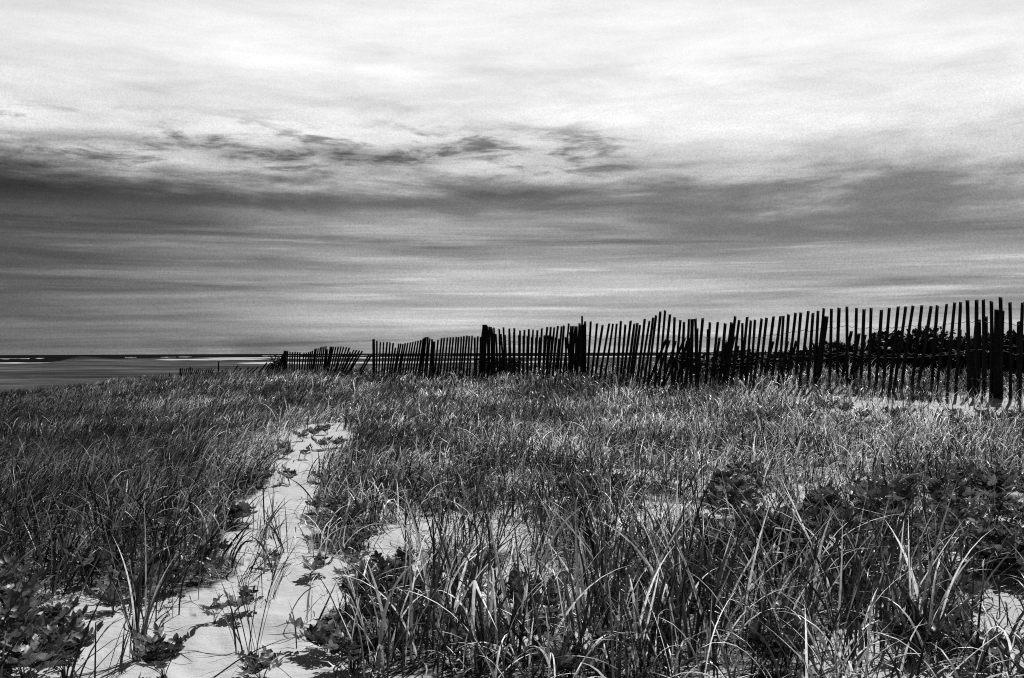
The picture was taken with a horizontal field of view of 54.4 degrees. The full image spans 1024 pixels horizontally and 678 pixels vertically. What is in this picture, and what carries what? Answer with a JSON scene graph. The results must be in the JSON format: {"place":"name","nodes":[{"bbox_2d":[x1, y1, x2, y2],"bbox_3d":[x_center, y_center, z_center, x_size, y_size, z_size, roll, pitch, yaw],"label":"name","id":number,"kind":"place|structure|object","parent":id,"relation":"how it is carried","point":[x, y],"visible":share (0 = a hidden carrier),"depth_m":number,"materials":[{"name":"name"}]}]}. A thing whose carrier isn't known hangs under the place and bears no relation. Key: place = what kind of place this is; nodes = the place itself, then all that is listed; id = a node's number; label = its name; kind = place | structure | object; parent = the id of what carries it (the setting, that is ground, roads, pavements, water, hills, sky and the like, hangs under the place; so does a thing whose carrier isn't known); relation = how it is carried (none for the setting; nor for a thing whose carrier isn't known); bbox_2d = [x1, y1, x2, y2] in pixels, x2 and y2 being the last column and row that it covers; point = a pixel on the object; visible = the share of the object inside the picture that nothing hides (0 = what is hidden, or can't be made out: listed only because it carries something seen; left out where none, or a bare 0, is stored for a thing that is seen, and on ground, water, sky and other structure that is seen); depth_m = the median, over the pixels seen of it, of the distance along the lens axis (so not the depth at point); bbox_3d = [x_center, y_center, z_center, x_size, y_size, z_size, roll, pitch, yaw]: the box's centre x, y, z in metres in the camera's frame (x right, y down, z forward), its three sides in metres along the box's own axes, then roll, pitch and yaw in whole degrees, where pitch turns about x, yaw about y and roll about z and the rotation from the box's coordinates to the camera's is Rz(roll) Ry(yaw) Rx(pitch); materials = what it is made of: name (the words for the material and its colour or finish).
{"place":"outdoors","nodes":[
{"label":"outdoors","id":0,"kind":"place"},
{"bbox_2d":[0,352,788,362],"bbox_3d":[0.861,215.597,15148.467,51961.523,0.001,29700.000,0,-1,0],"label":"sea","id":1,"kind":"structure","parent":0,"point":[47,358],"depth_m":3092.94,"materials":[{"name":"liquid"}]},
{"bbox_2d":[0,355,1023,677],"bbox_3d":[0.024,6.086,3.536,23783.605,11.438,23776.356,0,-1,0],"label":"ground","id":2,"kind":"structure","parent":0,"point":[208,649],"depth_m":3.46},
{"bbox_2d":[0,553,53,603],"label":"beach rose","id":3,"kind":"object","parent":2,"relation":"on","point":[12,582],"visible":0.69,"depth_m":2.85,"materials":[{"name":"grey plant"}]},
{"bbox_2d":[0,589,69,671],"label":"beach rose","id":4,"kind":"object","parent":2,"relation":"on","point":[19,607],"visible":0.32,"depth_m":2.52,"materials":[{"name":"grey plant"}]},
{"bbox_2d":[0,608,78,677],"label":"beach rose","id":5,"kind":"object","parent":2,"relation":"on","point":[24,653],"visible":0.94,"depth_m":2.35,"materials":[{"name":"grey plant"}]},
{"bbox_2d":[34,593,88,628],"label":"beach rose","id":6,"kind":"object","parent":2,"relation":"on","point":[58,614],"visible":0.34,"depth_m":2.67,"materials":[{"name":"grey plant"}]},
{"bbox_2d":[24,610,103,677],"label":"beach rose","id":7,"kind":"object","parent":2,"relation":"on","point":[48,627],"visible":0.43,"depth_m":2.47,"materials":[{"name":"grey plant"}]},
{"bbox_2d":[63,544,120,585],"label":"beach rose","id":8,"kind":"object","parent":2,"relation":"on","point":[98,564],"visible":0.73,"depth_m":3.37,"materials":[{"name":"black plant"}]},
{"bbox_2d":[83,580,135,609],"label":"beach rose","id":9,"kind":"object","parent":2,"relation":"on","point":[108,596],"visible":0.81,"depth_m":3.02,"materials":[{"name":"grey plant"}]},
{"bbox_2d":[107,560,164,598],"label":"beach rose","id":10,"kind":"object","parent":2,"relation":"on","point":[122,578],"visible":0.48,"depth_m":3.18,"materials":[{"name":"black plant"}]},
{"bbox_2d":[79,507,202,660],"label":"grass tuft","id":11,"kind":"object","parent":2,"relation":"on","point":[136,607],"visible":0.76,"depth_m":2.59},
{"bbox_2d":[124,622,195,677],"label":"beach rose","id":12,"kind":"object","parent":2,"relation":"on","point":[155,646],"visible":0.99,"depth_m":2.42,"materials":[{"name":"grey plant"}]},
{"bbox_2d":[153,560,197,592],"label":"beach rose","id":13,"kind":"object","parent":2,"relation":"on","point":[183,564],"visible":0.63,"depth_m":3.25,"materials":[{"name":"grey plant"}]},
{"bbox_2d":[188,553,223,582],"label":"beach rose","id":14,"kind":"object","parent":2,"relation":"on","point":[208,566],"visible":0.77,"depth_m":3.41,"materials":[{"name":"grey plant"}]},
{"bbox_2d":[206,498,249,527],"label":"beach rose","id":15,"kind":"object","parent":2,"relation":"on","point":[234,507],"visible":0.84,"depth_m":4.26,"materials":[{"name":"grey plant"}]},
{"bbox_2d":[223,584,263,613],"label":"beach rose","id":16,"kind":"object","parent":2,"relation":"on","point":[249,596],"visible":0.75,"depth_m":3.00,"materials":[{"name":"grey plant"}]},
{"bbox_2d":[222,517,292,653],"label":"grass tuft","id":17,"kind":"object","parent":2,"relation":"on","point":[248,648],"visible":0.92,"depth_m":2.61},
{"bbox_2d":[234,645,283,677],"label":"beach rose","id":18,"kind":"object","parent":2,"relation":"on","point":[256,666],"visible":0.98,"depth_m":2.44,"materials":[{"name":"grey plant"}]},
{"bbox_2d":[289,614,338,651],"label":"beach rose","id":19,"kind":"object","parent":2,"relation":"on","point":[300,624],"visible":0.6,"depth_m":2.67,"materials":[{"name":"grey plant"}]},
{"bbox_2d":[301,552,331,575],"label":"beach rose","id":20,"kind":"object","parent":2,"relation":"on","point":[319,561],"visible":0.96,"depth_m":3.51,"materials":[{"name":"grey plant"}]},
{"bbox_2d":[276,346,371,378],"bbox_3d":[-5.016,0.765,25.832,0.516,1.159,5.537,0,-1,-34],"label":"snow fence","id":21,"kind":"object","parent":2,"relation":"on","point":[310,359],"visible":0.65,"depth_m":25.89,"materials":[{"name":"wood"}]},
{"bbox_2d":[299,617,356,655],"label":"beach rose","id":22,"kind":"object","parent":2,"relation":"on","point":[322,640],"visible":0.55,"depth_m":2.65,"materials":[{"name":"grey plant"}]},
{"bbox_2d":[329,500,367,529],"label":"beach rose","id":23,"kind":"object","parent":2,"relation":"on","point":[351,509],"visible":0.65,"depth_m":4.30,"materials":[{"name":"grey plant"}]},
{"bbox_2d":[323,626,387,671],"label":"beach rose","id":24,"kind":"object","parent":2,"relation":"on","point":[333,647],"visible":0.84,"depth_m":2.50,"materials":[{"name":"grey plant"}]},
{"bbox_2d":[333,565,393,611],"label":"beach rose","id":25,"kind":"object","parent":2,"relation":"on","point":[376,578],"visible":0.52,"depth_m":3.02,"materials":[{"name":"grey plant"}]},
{"bbox_2d":[310,537,422,677],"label":"grass tuft","id":26,"kind":"object","parent":2,"relation":"on","point":[382,622],"visible":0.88,"depth_m":2.47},
{"bbox_2d":[321,518,453,668],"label":"grass tuft","id":27,"kind":"object","parent":2,"relation":"on","point":[398,621],"visible":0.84,"depth_m":2.57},
{"bbox_2d":[352,546,430,599],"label":"beach rose","id":28,"kind":"object","parent":2,"relation":"on","point":[388,560],"visible":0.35,"depth_m":3.17,"materials":[{"name":"grey plant"}]},
{"bbox_2d":[375,583,441,638],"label":"beach rose","id":29,"kind":"object","parent":2,"relation":"on","point":[399,593],"visible":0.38,"depth_m":2.78,"materials":[{"name":"grey plant"}]},
{"bbox_2d":[366,521,460,629],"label":"grass tuft","id":30,"kind":"object","parent":2,"relation":"on","point":[404,575],"visible":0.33,"depth_m":2.93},
{"bbox_2d":[372,335,480,379],"bbox_3d":[-1.970,0.524,22.149,0.219,1.162,4.019,1,-1,-43],"label":"snow fence","id":31,"kind":"object","parent":2,"relation":"on","point":[424,346],"visible":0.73,"depth_m":22.07,"materials":[{"name":"wood"}]},
{"bbox_2d":[392,561,463,601],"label":"beach rose","id":32,"kind":"object","parent":2,"relation":"on","point":[418,586],"visible":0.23,"depth_m":3.04,"materials":[{"name":"black plant"}]},
{"bbox_2d":[336,488,535,661],"bbox_3d":[-0.181,0.623,2.632,0.522,0.458,0.392,0,-1,0],"label":"grass tuft","id":33,"kind":"object","parent":2,"relation":"on","point":[432,617],"visible":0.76,"depth_m":2.63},
{"bbox_2d":[377,495,504,603],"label":"grass tuft","id":34,"kind":"object","parent":2,"relation":"on","point":[413,557],"visible":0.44,"depth_m":3.13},
{"bbox_2d":[406,473,525,646],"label":"grass tuft","id":35,"kind":"object","parent":2,"relation":"on","point":[457,583],"visible":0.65,"depth_m":2.78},
{"bbox_2d":[389,505,577,674],"bbox_3d":[-0.115,0.632,2.387,0.420,0.433,0.398,0,-1,-22],"label":"grass tuft","id":36,"kind":"object","parent":2,"relation":"on","point":[485,635],"visible":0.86,"depth_m":2.46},
{"bbox_2d":[451,610,526,655],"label":"beach rose","id":37,"kind":"object","parent":2,"relation":"on","point":[461,632],"visible":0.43,"depth_m":2.59,"materials":[{"name":"black plant"}]},
{"bbox_2d":[437,489,544,615],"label":"grass tuft","id":38,"kind":"object","parent":2,"relation":"on","point":[508,573],"visible":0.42,"depth_m":3.03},
{"bbox_2d":[0,359,1023,677],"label":"beach grass","id":39,"kind":"structure","parent":2,"relation":"on","point":[54,437],"depth_m":6.13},
{"bbox_2d":[444,497,586,607],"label":"grass tuft","id":40,"kind":"object","parent":2,"relation":"on","point":[544,558],"visible":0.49,"depth_m":3.09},
{"bbox_2d":[479,316,583,380],"bbox_3d":[0.314,0.284,19.215,0.184,1.352,3.432,0,-1,-34],"label":"snow fence","id":41,"kind":"object","parent":2,"relation":"on","point":[487,336],"visible":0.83,"depth_m":19.00,"materials":[{"name":"wood"}]},
{"bbox_2d":[502,568,560,613],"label":"beach rose","id":42,"kind":"object","parent":2,"relation":"on","point":[511,582],"visible":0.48,"depth_m":2.95,"materials":[{"name":"grey plant"}]},
{"bbox_2d":[444,508,626,670],"bbox_3d":[0.130,0.652,2.521,0.546,0.397,0.343,-1,-1,42],"label":"grass tuft","id":43,"kind":"object","parent":2,"relation":"on","point":[521,629],"visible":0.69,"depth_m":2.56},
{"bbox_2d":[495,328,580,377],"bbox_3d":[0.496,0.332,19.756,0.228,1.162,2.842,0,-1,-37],"label":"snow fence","id":44,"kind":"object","parent":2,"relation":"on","point":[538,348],"visible":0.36,"depth_m":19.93,"materials":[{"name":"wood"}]},
{"bbox_2d":[502,599,582,642],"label":"beach rose","id":45,"kind":"object","parent":2,"relation":"on","point":[554,609],"visible":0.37,"depth_m":2.66,"materials":[{"name":"black plant"}]},
{"bbox_2d":[522,629,610,677],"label":"beach rose","id":46,"kind":"object","parent":2,"relation":"on","point":[569,662],"visible":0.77,"depth_m":2.42,"materials":[{"name":"grey plant"}]},
{"bbox_2d":[521,504,634,623],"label":"grass tuft","id":47,"kind":"object","parent":2,"relation":"on","point":[586,567],"visible":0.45,"depth_m":2.96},
{"bbox_2d":[513,504,693,676],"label":"grass tuft","id":48,"kind":"object","parent":2,"relation":"on","point":[569,617],"visible":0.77,"depth_m":2.49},
{"bbox_2d":[538,487,673,635],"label":"grass tuft","id":49,"kind":"object","parent":2,"relation":"on","point":[619,575],"visible":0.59,"depth_m":2.82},
{"bbox_2d":[549,471,679,590],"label":"grass tuft","id":50,"kind":"object","parent":2,"relation":"on","point":[626,543],"visible":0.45,"depth_m":3.34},
{"bbox_2d":[588,616,645,663],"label":"beach rose","id":51,"kind":"object","parent":2,"relation":"on","point":[596,634],"visible":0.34,"depth_m":2.59,"materials":[{"name":"grey plant"}]},
{"bbox_2d":[570,503,688,677],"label":"grass tuft","id":52,"kind":"object","parent":2,"relation":"on","point":[647,615],"visible":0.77,"depth_m":2.49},
{"bbox_2d":[557,474,769,651],"bbox_3d":[0.420,0.598,2.749,0.587,0.513,0.512,0,-1,0],"label":"grass tuft","id":53,"kind":"object","parent":2,"relation":"on","point":[675,610],"visible":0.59,"depth_m":2.75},
{"bbox_2d":[617,474,749,593],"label":"grass tuft","id":54,"kind":"object","parent":2,"relation":"on","point":[690,547],"visible":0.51,"depth_m":3.28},
{"bbox_2d":[676,549,737,598],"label":"beach rose","id":55,"kind":"object","parent":2,"relation":"on","point":[678,555],"visible":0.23,"depth_m":3.16,"materials":[{"name":"grey plant"}]},
{"bbox_2d":[620,499,799,662],"bbox_3d":[0.537,0.626,2.602,0.418,0.464,0.547,0,-1,-33],"label":"grass tuft","id":56,"kind":"object","parent":2,"relation":"on","point":[698,608],"visible":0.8,"depth_m":2.60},
{"bbox_2d":[693,487,727,518],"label":"beach rose","id":57,"kind":"object","parent":2,"relation":"on","point":[715,495],"visible":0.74,"depth_m":4.51,"materials":[{"name":"grey plant"}]},
{"bbox_2d":[696,522,756,562],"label":"beach rose","id":58,"kind":"object","parent":2,"relation":"on","point":[714,531],"visible":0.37,"depth_m":3.60,"materials":[{"name":"grey plant"}]},
{"bbox_2d":[640,484,818,632],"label":"grass tuft","id":59,"kind":"object","parent":2,"relation":"on","point":[707,564],"visible":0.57,"depth_m":2.87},
{"bbox_2d":[714,471,749,509],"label":"beach rose","id":60,"kind":"object","parent":2,"relation":"on","point":[731,478],"visible":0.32,"depth_m":4.85,"materials":[{"name":"grey plant"}]},
{"bbox_2d":[708,349,765,373],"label":"shrub","id":61,"kind":"object","parent":2,"relation":"on","point":[737,365],"visible":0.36,"depth_m":15.55,"materials":[{"name":"black plant"}]},
{"bbox_2d":[717,477,758,514],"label":"beach rose","id":62,"kind":"object","parent":2,"relation":"on","point":[733,494],"visible":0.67,"depth_m":4.54,"materials":[{"name":"grey plant"}]},
{"bbox_2d":[713,497,789,536],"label":"beach rose","id":63,"kind":"object","parent":2,"relation":"on","point":[748,513],"visible":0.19,"depth_m":3.82,"materials":[{"name":"grey plant"}]},
{"bbox_2d":[686,468,820,595],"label":"grass tuft","id":64,"kind":"object","parent":2,"relation":"on","point":[765,541],"visible":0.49,"depth_m":3.27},
{"bbox_2d":[686,499,845,668],"bbox_3d":[0.725,0.623,2.583,0.511,0.463,0.324,0,-1,-22],"label":"grass tuft","id":65,"kind":"object","parent":2,"relation":"on","point":[769,621],"visible":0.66,"depth_m":2.59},
{"bbox_2d":[739,594,803,631],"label":"beach rose","id":66,"kind":"object","parent":2,"relation":"on","point":[779,612],"visible":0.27,"depth_m":2.78,"materials":[{"name":"grey plant"}]},
{"bbox_2d":[743,618,816,675],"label":"beach rose","id":67,"kind":"object","parent":2,"relation":"on","point":[772,644],"visible":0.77,"depth_m":2.49,"materials":[{"name":"black plant"}]},
{"bbox_2d":[711,485,878,640],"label":"grass tuft","id":68,"kind":"object","parent":2,"relation":"on","point":[813,582],"visible":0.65,"depth_m":2.79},
{"bbox_2d":[707,487,895,603],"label":"grass tuft","id":69,"kind":"object","parent":2,"relation":"on","point":[782,572],"visible":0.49,"depth_m":3.06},
{"bbox_2d":[761,503,841,556],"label":"beach rose","id":70,"kind":"object","parent":2,"relation":"on","point":[812,523],"visible":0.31,"depth_m":3.68,"materials":[{"name":"grey plant"}]},
{"bbox_2d":[584,297,1023,400],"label":"snow fence","id":71,"kind":"object","parent":2,"relation":"on","point":[996,389],"visible":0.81,"depth_m":13.25,"materials":[{"name":"wood"}]},
{"bbox_2d":[785,484,833,519],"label":"beach rose","id":72,"kind":"object","parent":2,"relation":"on","point":[814,496],"visible":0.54,"depth_m":4.48,"materials":[{"name":"black plant"}]},
{"bbox_2d":[749,457,891,595],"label":"grass tuft","id":73,"kind":"object","parent":2,"relation":"on","point":[799,521],"visible":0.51,"depth_m":3.24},
{"bbox_2d":[798,341,867,372],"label":"shrub","id":74,"kind":"object","parent":2,"relation":"on","point":[842,347],"visible":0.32,"depth_m":14.67,"materials":[{"name":"black plant"}]},
{"bbox_2d":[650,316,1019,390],"bbox_3d":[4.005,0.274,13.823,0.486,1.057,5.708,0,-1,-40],"label":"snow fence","id":75,"kind":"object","parent":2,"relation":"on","point":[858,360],"visible":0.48,"depth_m":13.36,"materials":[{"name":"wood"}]},
{"bbox_2d":[752,516,919,677],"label":"grass tuft","id":76,"kind":"object","parent":2,"relation":"on","point":[833,659],"visible":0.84,"depth_m":2.47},
{"bbox_2d":[739,460,933,609],"bbox_3d":[1.030,0.613,3.155,0.610,0.488,0.305,-1,-1,24],"label":"grass tuft","id":77,"kind":"object","parent":2,"relation":"on","point":[833,560],"visible":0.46,"depth_m":3.16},
{"bbox_2d":[810,501,886,548],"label":"beach rose","id":78,"kind":"object","parent":2,"relation":"on","point":[833,516],"visible":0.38,"depth_m":3.78,"materials":[{"name":"black plant"}]},
{"bbox_2d":[833,570,894,617],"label":"beach rose","id":79,"kind":"object","parent":2,"relation":"on","point":[848,577],"visible":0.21,"depth_m":3.00,"materials":[{"name":"grey plant"}]},
{"bbox_2d":[780,486,962,658],"bbox_3d":[0.879,0.625,2.646,0.532,0.455,0.345,0,-1,-22],"label":"grass tuft","id":80,"kind":"object","parent":2,"relation":"on","point":[879,600],"visible":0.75,"depth_m":2.64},
{"bbox_2d":[792,480,965,628],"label":"grass tuft","id":81,"kind":"object","parent":2,"relation":"on","point":[899,550],"visible":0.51,"depth_m":2.87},
{"bbox_2d":[846,478,925,535],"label":"beach rose","id":82,"kind":"object","parent":2,"relation":"on","point":[888,490],"visible":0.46,"depth_m":4.10,"materials":[{"name":"black plant"}]},
{"bbox_2d":[858,330,915,371],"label":"shrub","id":83,"kind":"object","parent":2,"relation":"on","point":[875,343],"visible":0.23,"depth_m":14.34,"materials":[{"name":"black plant"}]},
{"bbox_2d":[828,476,961,581],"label":"grass tuft","id":84,"kind":"object","parent":2,"relation":"on","point":[867,508],"visible":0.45,"depth_m":3.40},
{"bbox_2d":[868,499,925,541],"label":"beach rose","id":85,"kind":"object","parent":2,"relation":"on","point":[878,502],"visible":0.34,"depth_m":3.92,"materials":[{"name":"black plant"}]},
{"bbox_2d":[875,344,942,374],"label":"shrub","id":86,"kind":"object","parent":2,"relation":"on","point":[910,360],"visible":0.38,"depth_m":13.93,"materials":[{"name":"black plant"}]},
{"bbox_2d":[876,605,952,663],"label":"beach rose","id":87,"kind":"object","parent":2,"relation":"on","point":[888,618],"visible":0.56,"depth_m":2.57,"materials":[{"name":"black plant"}]},
{"bbox_2d":[891,517,960,558],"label":"beach rose","id":88,"kind":"object","parent":2,"relation":"on","point":[931,528],"visible":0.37,"depth_m":3.73,"materials":[{"name":"black plant"}]},
{"bbox_2d":[903,325,956,366],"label":"shrub","id":89,"kind":"object","parent":2,"relation":"on","point":[922,336],"visible":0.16,"depth_m":13.96,"materials":[{"name":"black plant"}]},
{"bbox_2d":[839,479,1022,666],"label":"grass tuft","id":90,"kind":"object","parent":2,"relation":"on","point":[912,611],"visible":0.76,"depth_m":2.56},
{"bbox_2d":[915,567,967,602],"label":"beach rose","id":91,"kind":"object","parent":2,"relation":"on","point":[948,584],"visible":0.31,"depth_m":3.02,"materials":[{"name":"black plant"}]},
{"bbox_2d":[885,477,1003,624],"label":"grass tuft","id":92,"kind":"object","parent":2,"relation":"on","point":[945,583],"visible":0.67,"depth_m":2.76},
{"bbox_2d":[915,595,976,637],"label":"beach rose","id":93,"kind":"object","parent":2,"relation":"on","point":[952,613],"visible":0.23,"depth_m":2.72,"materials":[{"name":"black plant"}]},
{"bbox_2d":[916,341,981,376],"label":"shrub","id":94,"kind":"object","parent":2,"relation":"on","point":[944,362],"visible":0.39,"depth_m":13.55,"materials":[{"name":"black plant"}]},
{"bbox_2d":[916,484,992,533],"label":"beach rose","id":95,"kind":"object","parent":2,"relation":"on","point":[964,502],"visible":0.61,"depth_m":4.21,"materials":[{"name":"black plant"}]},
{"bbox_2d":[940,506,991,535],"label":"beach rose","id":96,"kind":"object","parent":2,"relation":"on","point":[951,519],"visible":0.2,"depth_m":3.97,"materials":[{"name":"black plant"}]},
{"bbox_2d":[949,466,998,503],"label":"beach rose","id":97,"kind":"object","parent":2,"relation":"on","point":[971,478],"visible":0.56,"depth_m":5.02,"materials":[{"name":"black plant"}]},
{"bbox_2d":[944,621,1004,658],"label":"beach rose","id":98,"kind":"object","parent":2,"relation":"on","point":[968,637],"visible":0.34,"depth_m":2.56,"materials":[{"name":"black plant"}]},
{"bbox_2d":[926,514,1023,574],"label":"beach rose","id":99,"kind":"object","parent":2,"relation":"on","point":[974,532],"visible":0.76,"depth_m":3.52,"materials":[{"name":"black plant"}]},
{"bbox_2d":[926,510,1023,670],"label":"grass tuft","id":100,"kind":"object","parent":2,"relation":"on","point":[984,629],"visible":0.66,"depth_m":2.55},
{"bbox_2d":[939,333,1014,374],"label":"shrub","id":101,"kind":"object","parent":2,"relation":"on","point":[963,342],"visible":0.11,"depth_m":13.47,"materials":[{"name":"black plant"}]},
{"bbox_2d":[949,632,1022,677],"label":"beach rose","id":102,"kind":"object","parent":2,"relation":"on","point":[1003,640],"visible":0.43,"depth_m":2.48,"materials":[{"name":"grey plant"}]},
{"bbox_2d":[965,538,1018,577],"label":"beach rose","id":103,"kind":"object","parent":2,"relation":"on","point":[1006,562],"visible":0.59,"depth_m":3.46,"materials":[{"name":"black plant"}]},
{"bbox_2d":[972,469,1022,497],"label":"beach rose","id":104,"kind":"object","parent":2,"relation":"on","point":[1004,485],"visible":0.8,"depth_m":4.91,"materials":[{"name":"black plant"}]},
{"bbox_2d":[988,329,1023,376],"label":"shrub","id":105,"kind":"object","parent":2,"relation":"on","point":[1006,340],"visible":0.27,"depth_m":13.22,"materials":[{"name":"black plant"}]},
{"bbox_2d":[0,0,1023,354],"label":"sky","id":106,"kind":"structure","parent":0,"point":[177,176],"materials":[{"name":"grey"}]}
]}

